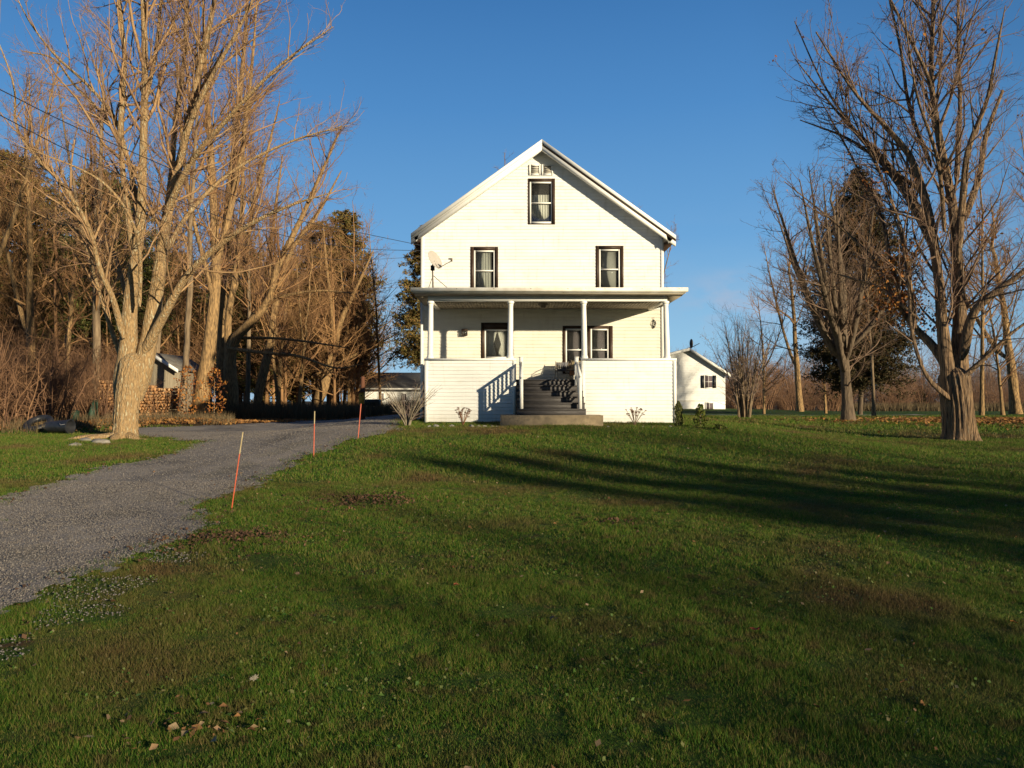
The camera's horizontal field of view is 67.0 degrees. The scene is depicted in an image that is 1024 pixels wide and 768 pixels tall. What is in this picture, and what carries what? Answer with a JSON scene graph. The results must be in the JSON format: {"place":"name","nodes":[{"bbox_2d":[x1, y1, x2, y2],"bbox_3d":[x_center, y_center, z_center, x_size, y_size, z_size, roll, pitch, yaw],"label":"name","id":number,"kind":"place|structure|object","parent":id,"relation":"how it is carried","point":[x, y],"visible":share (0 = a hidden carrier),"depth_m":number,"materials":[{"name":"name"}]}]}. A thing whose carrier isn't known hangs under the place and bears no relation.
{"place":"outdoors","nodes":[
{"label":"outdoors","id":0,"kind":"place"},
{"bbox_2d":[0,413,418,659],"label":"driveway","id":1,"kind":"structure","parent":0,"point":[264,427],"depth_m":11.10,"materials":[{"name":"grey gravel"}]},
{"bbox_2d":[0,418,410,644],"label":"edge leaves","id":2,"kind":"object","parent":1,"relation":"on","point":[24,635],"visible":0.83,"depth_m":9.46,"materials":[{"name":"brown plant"}]},
{"bbox_2d":[357,376,365,419],"bbox_3d":[-4.919,0.511,25.375,0.255,1.521,0.460,0,-1,0],"label":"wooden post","id":3,"kind":"object","parent":1,"relation":"on","point":[361,392],"visible":0.88,"depth_m":25.40,"materials":[{"name":"brown wood"}]},
{"bbox_2d":[0,401,1023,767],"bbox_3d":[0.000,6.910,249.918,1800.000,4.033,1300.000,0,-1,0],"label":"lawn","id":4,"kind":"structure","parent":0,"point":[26,645],"depth_m":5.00,"materials":[{"name":"plant"}]},
{"bbox_2d":[0,53,69,391],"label":"bare tree","id":5,"kind":"object","parent":4,"relation":"on","point":[29,305],"visible":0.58,"depth_m":34.42,"materials":[{"name":"brown plant"}]},
{"bbox_2d":[23,415,53,431],"bbox_3d":[-14.141,1.180,23.095,0.800,0.510,0.800,0,-1,0],"label":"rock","id":6,"kind":"object","parent":4,"relation":"on","point":[35,419],"visible":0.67,"depth_m":23.10,"materials":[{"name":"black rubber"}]},
{"bbox_2d":[0,35,82,259],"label":"bare tree","id":7,"kind":"object","parent":4,"relation":"on","point":[9,227],"visible":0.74,"depth_m":30.93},
{"bbox_2d":[0,148,84,347],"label":"pine tree","id":8,"kind":"object","parent":4,"relation":"on","point":[47,200],"visible":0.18,"depth_m":49.35,"materials":[{"name":"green plant"}]},
{"bbox_2d":[45,419,75,433],"bbox_3d":[-12.788,1.208,21.832,0.630,0.434,0.567,0,-1,0],"label":"plastic tub","id":9,"kind":"object","parent":4,"relation":"on","point":[64,426],"visible":0.97,"depth_m":21.71,"materials":[{"name":"black plastic"}]},
{"bbox_2d":[36,274,113,369],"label":"pine tree","id":10,"kind":"object","parent":4,"relation":"on","point":[80,350],"depth_m":63.82,"materials":[{"name":"green plant"}]},
{"bbox_2d":[70,410,79,419],"bbox_3d":[-15.835,1.184,27.984,0.370,0.510,0.361,0,-1,0],"label":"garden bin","id":11,"kind":"object","parent":4,"relation":"on","point":[77,412],"visible":0.46,"depth_m":27.87,"materials":[{"name":"green plastic"}]},
{"bbox_2d":[6,78,144,412],"bbox_3d":[-21.225,-6.561,38.713,5.462,17.145,7.149,0,-1,-10],"label":"bare tree","id":12,"kind":"object","parent":4,"relation":"on","point":[72,297],"visible":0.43,"depth_m":38.30,"materials":[{"name":"brown plant"}]},
{"bbox_2d":[78,437,91,440],"bbox_3d":[-10.643,1.399,19.300,0.505,0.148,0.285,-1,-1,27],"label":"rock","id":13,"kind":"object","parent":4,"relation":"on","point":[84,438],"visible":0.56,"depth_m":19.20,"materials":[{"name":"stone"}]},
{"bbox_2d":[26,14,153,399],"bbox_3d":[-17.974,-6.888,33.215,4.690,17.483,7.447,0,-1,-26],"label":"bare tree","id":14,"kind":"object","parent":4,"relation":"on","point":[96,324],"visible":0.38,"depth_m":33.03,"materials":[{"name":"brown plant"}]},
{"bbox_2d":[88,400,97,418],"bbox_3d":[-15.365,1.002,28.317,0.455,0.860,0.315,0,-1,0],"label":"tarp","id":15,"kind":"object","parent":4,"relation":"on","point":[93,408],"visible":0.5,"depth_m":28.30,"materials":[{"name":"green plastic"}]},
{"bbox_2d":[90,438,110,443],"bbox_3d":[-9.996,1.422,18.832,0.574,0.197,0.346,0,-1,17],"label":"rock","id":16,"kind":"object","parent":4,"relation":"on","point":[99,440],"visible":0.56,"depth_m":18.71,"materials":[{"name":"stone"}]},
{"bbox_2d":[25,168,185,376],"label":"pine tree","id":17,"kind":"object","parent":4,"relation":"on","point":[147,273],"visible":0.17,"depth_m":50.29,"materials":[{"name":"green plant"}]},
{"bbox_2d":[97,380,114,417],"bbox_3d":[-15.321,0.679,29.392,0.750,1.649,0.479,0,-1,0],"label":"firewood","id":18,"kind":"object","parent":4,"relation":"on","point":[104,387],"visible":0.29,"depth_m":29.21,"materials":[{"name":"brown wood"}]},
{"bbox_2d":[0,314,231,428],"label":"underbrush","id":19,"kind":"object","parent":4,"relation":"on","point":[52,393],"visible":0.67,"depth_m":28.04,"materials":[{"name":"brown plant"}]},
{"bbox_2d":[0,408,234,432],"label":"bank grass","id":20,"kind":"structure","parent":4,"relation":"on","point":[141,416],"depth_m":25.77,"materials":[{"name":"plant"}]},
{"bbox_2d":[139,385,156,416],"bbox_3d":[-14.699,0.804,31.192,0.611,1.522,0.477,0,-1,0],"label":"firewood","id":21,"kind":"object","parent":4,"relation":"on","point":[142,407],"visible":0.52,"depth_m":31.02,"materials":[{"name":"brown wood"}]},
{"bbox_2d":[153,387,179,416],"bbox_3d":[-13.934,0.845,31.290,1.034,1.418,0.480,0,-1,0],"label":"firewood","id":22,"kind":"object","parent":4,"relation":"on","point":[164,397],"visible":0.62,"depth_m":31.11,"materials":[{"name":"brown wood"}]},
{"bbox_2d":[139,353,198,413],"bbox_3d":[-15.040,0.246,33.926,2.286,3.097,3.550,0,-1,0],"label":"woodshed","id":23,"kind":"object","parent":4,"relation":"on","point":[167,368],"visible":0.32,"depth_m":32.52,"materials":[{"name":"wood"}]},
{"bbox_2d":[122,24,221,352],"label":"bare tree","id":24,"kind":"object","parent":4,"relation":"on","point":[172,266],"visible":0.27,"depth_m":40.81,"materials":[{"name":"brown plant"}]},
{"bbox_2d":[148,252,207,361],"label":"pine tree","id":25,"kind":"object","parent":4,"relation":"on","point":[182,296],"visible":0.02,"depth_m":63.29,"materials":[{"name":"green plant"}]},
{"bbox_2d":[0,0,363,439],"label":"maple tree","id":26,"kind":"object","parent":4,"relation":"on","point":[134,367],"visible":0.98,"depth_m":20.27,"materials":[{"name":"brown plant"}]},
{"bbox_2d":[172,365,201,414],"bbox_3d":[-12.367,0.386,29.485,1.011,2.240,1.053,0,-1,0],"label":"beech sapling","id":27,"kind":"object","parent":4,"relation":"on","point":[185,368],"visible":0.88,"depth_m":29.48,"materials":[{"name":"orange plant"}]},
{"bbox_2d":[115,0,260,416],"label":"bare tree","id":28,"kind":"object","parent":4,"relation":"on","point":[187,323],"visible":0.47,"depth_m":30.31,"materials":[{"name":"brown plant"}]},
{"bbox_2d":[0,413,396,431],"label":"leaf litter","id":29,"kind":"object","parent":4,"relation":"on","point":[238,420],"visible":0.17,"depth_m":26.19,"materials":[{"name":"brown plant"}]},
{"bbox_2d":[0,116,403,405],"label":"woodland","id":30,"kind":"object","parent":4,"relation":"on","point":[335,392],"visible":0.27,"depth_m":53.72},
{"bbox_2d":[200,367,227,416],"bbox_3d":[-11.556,0.455,29.958,0.986,2.219,1.032,-1,-1,36],"label":"beech sapling","id":31,"kind":"object","parent":4,"relation":"on","point":[214,382],"visible":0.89,"depth_m":29.96,"materials":[{"name":"orange plant"}]},
{"bbox_2d":[180,233,276,392],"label":"pine tree","id":32,"kind":"object","parent":4,"relation":"on","point":[241,358],"visible":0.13,"depth_m":56.83,"materials":[{"name":"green plant"}]},
{"bbox_2d":[144,0,316,417],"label":"bare tree","id":33,"kind":"object","parent":4,"relation":"on","point":[206,363],"visible":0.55,"depth_m":34.13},
{"bbox_2d":[231,432,242,508],"bbox_3d":[-3.396,1.097,9.546,0.148,1.006,0.015,0,-1,-22],"label":"marker stake","id":34,"kind":"object","parent":4,"relation":"on","point":[237,469],"visible":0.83,"depth_m":9.54,"materials":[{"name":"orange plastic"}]},
{"bbox_2d":[180,0,307,406],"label":"bare tree","id":35,"kind":"object","parent":4,"relation":"on","point":[220,336],"visible":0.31,"depth_m":39.79,"materials":[{"name":"brown plant"}]},
{"bbox_2d":[111,520,377,557],"bbox_3d":[-2.775,1.561,7.873,2.480,0.085,1.684,0,-1,16],"label":"leaf heap","id":36,"kind":"object","parent":4,"relation":"on","point":[241,533],"visible":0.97,"depth_m":7.84,"materials":[{"name":"brown plant"}]},
{"bbox_2d":[200,102,292,403],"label":"bare tree","id":37,"kind":"object","parent":4,"relation":"on","point":[248,366],"visible":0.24,"depth_m":44.86,"materials":[{"name":"brown plant"}]},
{"bbox_2d":[250,674,258,680],"bbox_3d":[-1.385,1.579,4.155,0.051,0.011,0.067,21,20,35],"label":"maple leaf","id":38,"kind":"object","parent":4,"relation":"on","point":[253,677],"visible":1,"depth_m":4.16,"materials":[{"name":"beige plant"}]},
{"bbox_2d":[232,166,314,402],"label":"bare tree","id":39,"kind":"object","parent":4,"relation":"on","point":[275,381],"visible":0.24,"depth_m":50.79,"materials":[{"name":"brown plant"}]},
{"bbox_2d":[186,54,367,409],"bbox_3d":[-11.581,-7.159,37.850,10.711,18.222,4.790,0,-1,23],"label":"bare tree","id":40,"kind":"object","parent":4,"relation":"on","point":[231,343],"visible":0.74,"depth_m":37.51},
{"bbox_2d":[240,254,327,403],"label":"pine tree","id":41,"kind":"object","parent":4,"relation":"on","point":[290,397],"visible":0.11,"depth_m":59.34,"materials":[{"name":"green plant"}]},
{"bbox_2d":[240,192,330,402],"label":"bare tree","id":42,"kind":"object","parent":4,"relation":"on","point":[279,359],"visible":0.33,"depth_m":51.74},
{"bbox_2d":[253,219,350,404],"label":"bare tree","id":43,"kind":"object","parent":4,"relation":"on","point":[304,352],"visible":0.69,"depth_m":50.31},
{"bbox_2d":[240,143,366,403],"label":"bare tree","id":44,"kind":"object","parent":4,"relation":"on","point":[263,369],"visible":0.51,"depth_m":46.92,"materials":[{"name":"brown plant"}]},
{"bbox_2d":[313,411,314,456],"bbox_3d":[-3.798,0.981,14.843,0.021,0.917,0.070,0,-1,5],"label":"marker stake","id":45,"kind":"object","parent":4,"relation":"on","point":[314,434],"visible":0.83,"depth_m":14.84,"materials":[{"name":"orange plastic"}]},
{"bbox_2d":[209,396,419,420],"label":"tall weeds","id":46,"kind":"object","parent":4,"relation":"on","point":[325,410],"visible":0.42,"depth_m":34.91,"materials":[{"name":"brown plant"}]},
{"bbox_2d":[288,211,344,387],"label":"bare tree","id":47,"kind":"object","parent":4,"relation":"on","point":[316,378],"visible":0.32,"depth_m":57.08,"materials":[{"name":"brown plant"}]},
{"bbox_2d":[296,219,339,381],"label":"pine tree","id":48,"kind":"object","parent":4,"relation":"on","point":[315,234],"visible":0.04,"depth_m":65.42,"materials":[{"name":"green plant"}]},
{"bbox_2d":[300,208,389,405],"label":"pine tree","id":49,"kind":"object","parent":4,"relation":"on","point":[347,223],"visible":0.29,"depth_m":61.50,"materials":[{"name":"green plant"}]},
{"bbox_2d":[307,217,387,404],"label":"bare tree","id":50,"kind":"object","parent":4,"relation":"on","point":[355,371],"visible":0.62,"depth_m":56.96,"materials":[{"name":"brown plant"}]},
{"bbox_2d":[311,214,401,404],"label":"bare tree","id":51,"kind":"object","parent":4,"relation":"on","point":[323,385],"visible":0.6,"depth_m":55.94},
{"bbox_2d":[358,405,360,437],"bbox_3d":[-3.304,0.831,16.752,0.095,0.809,0.021,1,-1,-41],"label":"marker stake","id":52,"kind":"object","parent":4,"relation":"on","point":[359,421],"visible":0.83,"depth_m":16.74,"materials":[{"name":"orange plastic"}]},
{"bbox_2d":[268,485,461,516],"bbox_3d":[-1.946,1.517,10.159,2.334,0.113,2.478,-1,-1,28],"label":"leaf heap","id":53,"kind":"object","parent":4,"relation":"on","point":[374,497],"visible":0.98,"depth_m":10.14,"materials":[{"name":"brown plant"}]},
{"bbox_2d":[336,205,417,402],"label":"bare tree","id":54,"kind":"object","parent":4,"relation":"on","point":[378,359],"visible":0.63,"depth_m":58.03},
{"bbox_2d":[365,397,388,408],"bbox_3d":[-6.326,1.075,35.987,1.257,0.956,0.700,0,-1,0],"label":"garden cart","id":55,"kind":"object","parent":4,"relation":"on","point":[374,403],"visible":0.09,"depth_m":35.69,"materials":[{"name":"black plastic"}]},
{"bbox_2d":[365,373,419,403],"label":"garage","id":56,"kind":"structure","parent":4,"relation":"on","point":[403,384],"depth_m":63.99,"materials":[{"name":"white plastic"}]},
{"bbox_2d":[400,393,406,400],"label":"window","id":57,"kind":"structure","parent":56,"relation":"in","point":[401,394],"depth_m":63.99,"materials":[{"name":"white glass"}]},
{"bbox_2d":[384,225,421,372],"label":"spruce tree","id":58,"kind":"object","parent":4,"relation":"on","point":[410,350],"visible":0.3,"depth_m":52.31,"materials":[{"name":"green plant"}]},
{"bbox_2d":[378,379,442,425],"bbox_3d":[-2.594,0.471,19.644,1.622,1.205,1.296,0,-1,-10],"label":"bare shrub","id":59,"kind":"object","parent":4,"relation":"on","point":[412,409],"visible":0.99,"depth_m":19.61,"materials":[{"name":"brown plant"}]},
{"bbox_2d":[456,407,471,424],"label":"dried flowers","id":60,"kind":"object","parent":4,"relation":"on","point":[460,414],"visible":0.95,"depth_m":19.35,"materials":[{"name":"brown plant"}]},
{"bbox_2d":[1,412,1016,767],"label":"fallen leaves","id":61,"kind":"object","parent":4,"relation":"on","point":[253,726],"visible":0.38,"depth_m":3.86,"materials":[{"name":"brown plant"}]},
{"bbox_2d":[0,471,1023,767],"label":"lawn weeds","id":62,"kind":"object","parent":4,"relation":"on","point":[552,611],"visible":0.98,"depth_m":5.58,"materials":[{"name":"green plant"}]},
{"bbox_2d":[411,140,687,425],"bbox_3d":[0.938,-2.868,25.678,7.916,8.820,12.650,0,-1,0],"label":"farmhouse","id":63,"kind":"object","parent":4,"relation":"on","point":[554,254],"visible":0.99,"depth_m":23.41,"materials":[{"name":"white plastic"}]},
{"bbox_2d":[0,155,412,259],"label":"overhead wire","id":64,"kind":"object","parent":63,"relation":"attached to","point":[174,224],"visible":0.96,"depth_m":18.25,"materials":[{"name":"black plastic"}]},
{"bbox_2d":[0,89,420,245],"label":"overhead wire","id":65,"kind":"object","parent":63,"relation":"attached to","point":[182,173],"visible":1,"depth_m":16.36,"materials":[{"name":"black plastic"}]},
{"bbox_2d":[0,115,420,250],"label":"overhead wire","id":66,"kind":"object","parent":63,"relation":"attached to","point":[179,200],"visible":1,"depth_m":17.23,"materials":[{"name":"black plastic"}]},
{"bbox_2d":[428,251,452,286],"bbox_3d":[-2.193,-3.258,22.236,0.519,1.191,1.108,1,-1,-36],"label":"satellite dish","id":67,"kind":"object","parent":63,"relation":"on","point":[435,259],"visible":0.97,"depth_m":22.31,"materials":[{"name":"white metal"}]},
{"bbox_2d":[461,329,467,335],"bbox_3d":[-1.428,-1.565,23.330,0.190,0.205,0.160,0,-1,0],"label":"wall lantern","id":68,"kind":"object","parent":63,"relation":"attached to","point":[464,330],"depth_m":23.32,"materials":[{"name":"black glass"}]},
{"bbox_2d":[470,247,497,286],"bbox_3d":[-0.839,-3.404,23.615,0.859,1.529,0.354,0,-1,0],"label":"window","id":69,"kind":"structure","parent":63,"relation":"in","point":[483,260],"depth_m":23.53,"materials":[{"name":"white"}]},
{"bbox_2d":[481,323,507,357],"bbox_3d":[-0.452,-1.290,23.579,0.988,1.152,0.354,0,-1,0],"label":"window","id":70,"kind":"structure","parent":63,"relation":"in","point":[494,336],"depth_m":23.50,"materials":[{"name":"white glass"}]},
{"bbox_2d":[528,178,554,223],"bbox_3d":[0.896,-5.540,23.652,0.843,1.420,0.354,0,-1,0],"label":"window","id":71,"kind":"structure","parent":63,"relation":"in","point":[541,191],"depth_m":23.56,"materials":[{"name":"black"}]},
{"bbox_2d":[555,361,569,378],"bbox_3d":[1.517,-0.383,22.850,0.452,0.590,0.562,0,-1,-6],"label":"lawn chair","id":72,"kind":"object","parent":63,"relation":"on","point":[561,365],"visible":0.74,"depth_m":23.00,"materials":[{"name":"white plastic"}]},
{"bbox_2d":[563,326,612,373],"bbox_3d":[2.292,-1.032,23.574,1.537,1.475,0.354,0,-1,0],"label":"window","id":73,"kind":"structure","parent":63,"relation":"in","point":[599,338],"depth_m":23.49,"materials":[{"name":"black"}]},
{"bbox_2d":[596,246,623,286],"bbox_3d":[2.961,-3.420,23.615,0.859,1.561,0.354,0,-1,0],"label":"window","id":74,"kind":"structure","parent":63,"relation":"in","point":[609,259],"depth_m":23.53,"materials":[{"name":"black"}]},
{"bbox_2d":[576,516,638,531],"bbox_3d":[1.071,1.528,8.527,0.710,0.070,0.954,0,-1,0],"label":"leaf heap","id":75,"kind":"object","parent":4,"relation":"on","point":[614,518],"visible":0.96,"depth_m":8.58,"materials":[{"name":"brown plant"}]},
{"bbox_2d":[625,407,646,424],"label":"dried flowers","id":76,"kind":"object","parent":4,"relation":"on","point":[632,411],"visible":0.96,"depth_m":19.51,"materials":[{"name":"brown plant"}]},
{"bbox_2d":[632,202,678,303],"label":"bare tree","id":77,"kind":"object","parent":4,"relation":"on","point":[670,248],"visible":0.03,"depth_m":47.06,"materials":[{"name":"brown plant"}]},
{"bbox_2d":[673,401,683,425],"bbox_3d":[4.147,0.777,19.241,0.269,0.736,0.269,0,-1,0],"label":"columnar evergreen","id":78,"kind":"object","parent":4,"relation":"on","point":[678,414],"visible":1,"depth_m":19.20,"materials":[{"name":"green plant"}]},
{"bbox_2d":[670,348,730,408],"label":"neighbour house","id":79,"kind":"structure","parent":4,"relation":"on","point":[695,371],"depth_m":65.99,"materials":[{"name":"white paint"}]},
{"bbox_2d":[690,339,699,347],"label":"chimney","id":80,"kind":"object","parent":79,"relation":"attached to","point":[691,343],"visible":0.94,"depth_m":67.54,"materials":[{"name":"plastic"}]},
{"bbox_2d":[704,375,712,387],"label":"window","id":81,"kind":"structure","parent":79,"relation":"in","point":[708,379],"depth_m":66.00,"materials":[{"name":"white glass"}]},
{"bbox_2d":[705,402,713,408],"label":"window","id":82,"kind":"structure","parent":79,"relation":"in","point":[708,405],"depth_m":65.95,"materials":[{"name":"grey glass"}]},
{"bbox_2d":[693,403,707,426],"bbox_3d":[4.595,0.810,18.902,0.363,0.684,0.333,0,-1,0],"label":"leafy shrub","id":83,"kind":"object","parent":4,"relation":"on","point":[699,410],"visible":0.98,"depth_m":18.86,"materials":[{"name":"green plant"}]},
{"bbox_2d":[713,423,727,429],"bbox_3d":[4.886,1.046,18.189,0.368,0.258,0.374,0,-1,0],"label":"leafy shrub","id":84,"kind":"object","parent":4,"relation":"on","point":[720,426],"visible":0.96,"depth_m":18.15,"materials":[{"name":"green plant"}]},
{"bbox_2d":[725,308,754,408],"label":"bare tree","id":85,"kind":"object","parent":4,"relation":"on","point":[744,354],"visible":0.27,"depth_m":77.64,"materials":[{"name":"brown plant"}]},
{"bbox_2d":[703,303,787,417],"bbox_3d":[11.458,-1.287,38.843,4.508,6.004,4.272,0,-1,-5],"label":"stem clump","id":86,"kind":"object","parent":4,"relation":"on","point":[742,391],"visible":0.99,"depth_m":38.53,"materials":[{"name":"brown plant"}]},
{"bbox_2d":[718,275,799,413],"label":"bare tree","id":87,"kind":"object","parent":4,"relation":"on","point":[773,368],"visible":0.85,"depth_m":51.79,"materials":[{"name":"brown plant"}]},
{"bbox_2d":[758,325,780,395],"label":"bare tree","id":88,"kind":"object","parent":4,"relation":"on","point":[766,362],"visible":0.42,"depth_m":84.48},
{"bbox_2d":[734,222,810,411],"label":"bare tree","id":89,"kind":"object","parent":4,"relation":"on","point":[799,398],"visible":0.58,"depth_m":63.69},
{"bbox_2d":[797,326,827,412],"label":"bare tree","id":90,"kind":"object","parent":4,"relation":"on","point":[825,404],"visible":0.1,"depth_m":55.18,"materials":[{"name":"brown plant"}]},
{"bbox_2d":[739,147,939,421],"bbox_3d":[13.713,-4.049,34.122,8.599,11.890,12.233,0,-1,-1],"label":"bare tree","id":91,"kind":"object","parent":4,"relation":"on","point":[840,342],"visible":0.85,"depth_m":32.12,"materials":[{"name":"brown plant"}]},
{"bbox_2d":[670,327,1023,407],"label":"woodland","id":92,"kind":"object","parent":4,"relation":"on","point":[971,375],"visible":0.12,"depth_m":149.98,"materials":[{"name":"brown plant"}]},
{"bbox_2d":[790,165,925,414],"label":"spruce tree","id":93,"kind":"object","parent":4,"relation":"on","point":[886,363],"visible":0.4,"depth_m":49.10,"materials":[{"name":"green plant"}]},
{"bbox_2d":[713,354,1023,410],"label":"field brush","id":94,"kind":"object","parent":4,"relation":"on","point":[786,400],"visible":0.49,"depth_m":95.52,"materials":[{"name":"brown plant"}]},
{"bbox_2d":[843,195,899,415],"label":"bare tree","id":95,"kind":"object","parent":4,"relation":"on","point":[873,408],"visible":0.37,"depth_m":42.00,"materials":[{"name":"brown plant"}]},
{"bbox_2d":[756,416,1023,432],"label":"leaf carpet","id":96,"kind":"object","parent":4,"relation":"on","point":[1005,420],"visible":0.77,"depth_m":31.57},
{"bbox_2d":[769,0,1023,440],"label":"maple tree","id":97,"kind":"object","parent":4,"relation":"on","point":[953,388],"visible":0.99,"depth_m":21.68,"materials":[{"name":"brown plant"}]},
{"bbox_2d":[913,386,925,405],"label":"cedar tree","id":98,"kind":"object","parent":4,"relation":"on","point":[924,399],"visible":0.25,"depth_m":149.45,"materials":[{"name":"green plant"}]},
{"bbox_2d":[835,401,1023,410],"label":"corn stubble","id":99,"kind":"object","parent":4,"relation":"on","point":[882,406],"visible":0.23,"depth_m":83.29,"materials":[{"name":"brown plant"}]},
{"bbox_2d":[907,182,1023,413],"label":"bare tree","id":100,"kind":"object","parent":4,"relation":"on","point":[1015,406],"visible":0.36,"depth_m":52.92,"materials":[{"name":"brown plant"}]},
{"bbox_2d":[916,124,1023,415],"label":"bare tree","id":101,"kind":"object","parent":4,"relation":"on","point":[981,406],"visible":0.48,"depth_m":43.35,"materials":[{"name":"brown plant"}]},
{"bbox_2d":[963,238,1023,414],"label":"bare tree","id":102,"kind":"object","parent":4,"relation":"on","point":[998,369],"visible":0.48,"depth_m":48.07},
{"bbox_2d":[998,105,1023,284],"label":"bare tree","id":103,"kind":"object","parent":4,"relation":"on","point":[1022,173],"visible":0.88,"depth_m":37.77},
{"bbox_2d":[0,0,1023,400],"label":"sky","id":104,"kind":"structure","parent":0,"point":[674,106],"materials":[{"name":"blue"}]},
{"bbox_2d":[567,360,580,377],"bbox_3d":[1.804,-0.401,22.351,0.352,0.610,0.562,0,-1,17],"label":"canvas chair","id":105,"kind":"object","parent":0,"point":[572,365],"visible":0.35,"depth_m":22.52,"materials":[{"name":"fabric"}]}
]}

